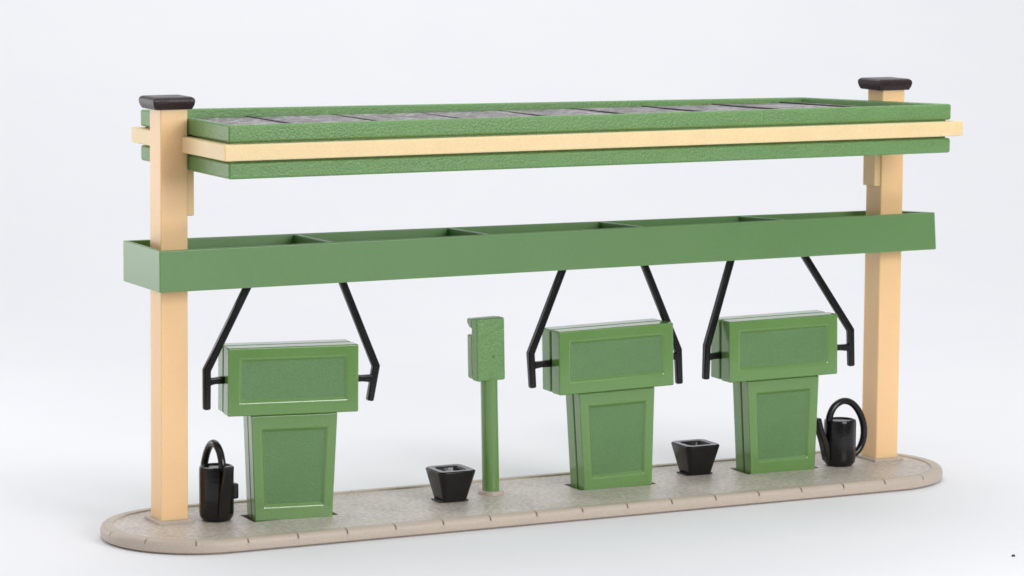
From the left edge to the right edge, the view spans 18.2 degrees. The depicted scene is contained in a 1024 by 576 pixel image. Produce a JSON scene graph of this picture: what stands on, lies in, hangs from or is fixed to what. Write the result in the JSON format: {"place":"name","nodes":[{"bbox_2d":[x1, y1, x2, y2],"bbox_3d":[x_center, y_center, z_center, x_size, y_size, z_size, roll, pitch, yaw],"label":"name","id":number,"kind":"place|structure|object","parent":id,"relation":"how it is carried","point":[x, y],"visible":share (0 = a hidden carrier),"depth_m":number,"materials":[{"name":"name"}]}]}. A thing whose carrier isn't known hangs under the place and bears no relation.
{"place":"outdoors","nodes":[
{"label":"outdoors","id":0,"kind":"place"},
{"bbox_2d":[0,0,1023,575],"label":"white surface","id":1,"kind":"object","parent":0,"point":[78,78],"visible":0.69,"depth_m":60.87,"materials":[{"name":"paper"}]},
{"bbox_2d":[100,451,942,553],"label":"traffic island","id":2,"kind":"structure","parent":1,"relation":"on","point":[387,512],"depth_m":39.24,"materials":[{"name":"concrete"}]},
{"bbox_2d":[199,439,238,521],"bbox_3d":[-3.487,2.281,38.050,0.467,0.957,0.725,0,7,-4],"label":"watering can","id":3,"kind":"object","parent":2,"relation":"on","point":[218,491],"visible":1,"depth_m":37.88,"materials":[{"name":"black plastic"}]},
{"bbox_2d":[202,282,379,521],"bbox_3d":[-2.617,1.321,38.220,2.261,2.891,0.520,-2,7,-19],"label":"petrol pump","id":4,"kind":"object","parent":2,"relation":"on","point":[287,400],"visible":1,"depth_m":38.06,"materials":[{"name":"green metal"}]},
{"bbox_2d":[425,464,474,502],"bbox_3d":[-0.759,2.413,39.400,0.505,0.399,0.505,-3,8,-26],"label":"bucket","id":5,"kind":"object","parent":2,"relation":"on","point":[450,482],"visible":1,"depth_m":39.24,"materials":[{"name":"black plastic"}]},
{"bbox_2d":[467,316,504,490],"bbox_3d":[-0.312,1.454,39.767,0.383,2.210,0.312,-5,9,-26],"label":"service post","id":6,"kind":"object","parent":2,"relation":"on","point":[486,359],"visible":1,"depth_m":39.62,"materials":[{"name":"green metal"}]},
{"bbox_2d":[123,77,962,520],"bbox_3d":[0.453,-0.005,39.980,10.742,5.022,3.110,-3,8,-26],"label":"station canopy","id":7,"kind":"object","parent":2,"relation":"on","point":[885,127],"visible":1,"depth_m":38.79,"materials":[{"name":"green metal"}]},
{"bbox_2d":[526,265,682,490],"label":"petrol pump","id":8,"kind":"object","parent":2,"relation":"on","point":[605,378],"visible":0.91,"depth_m":40.16,"materials":[{"name":"green metal"}]},
{"bbox_2d":[671,439,719,475],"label":"bucket","id":9,"kind":"object","parent":2,"relation":"on","point":[695,456],"visible":1,"depth_m":41.16,"materials":[{"name":"black plastic"}]},
{"bbox_2d":[702,256,854,473],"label":"petrol pump","id":10,"kind":"object","parent":2,"relation":"on","point":[771,367],"visible":0.89,"depth_m":41.35,"materials":[{"name":"green metal"}]},
{"bbox_2d":[816,398,866,466],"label":"watering can","id":11,"kind":"object","parent":2,"relation":"on","point":[836,436],"visible":1,"depth_m":41.81,"materials":[{"name":"black plastic"}]}
]}

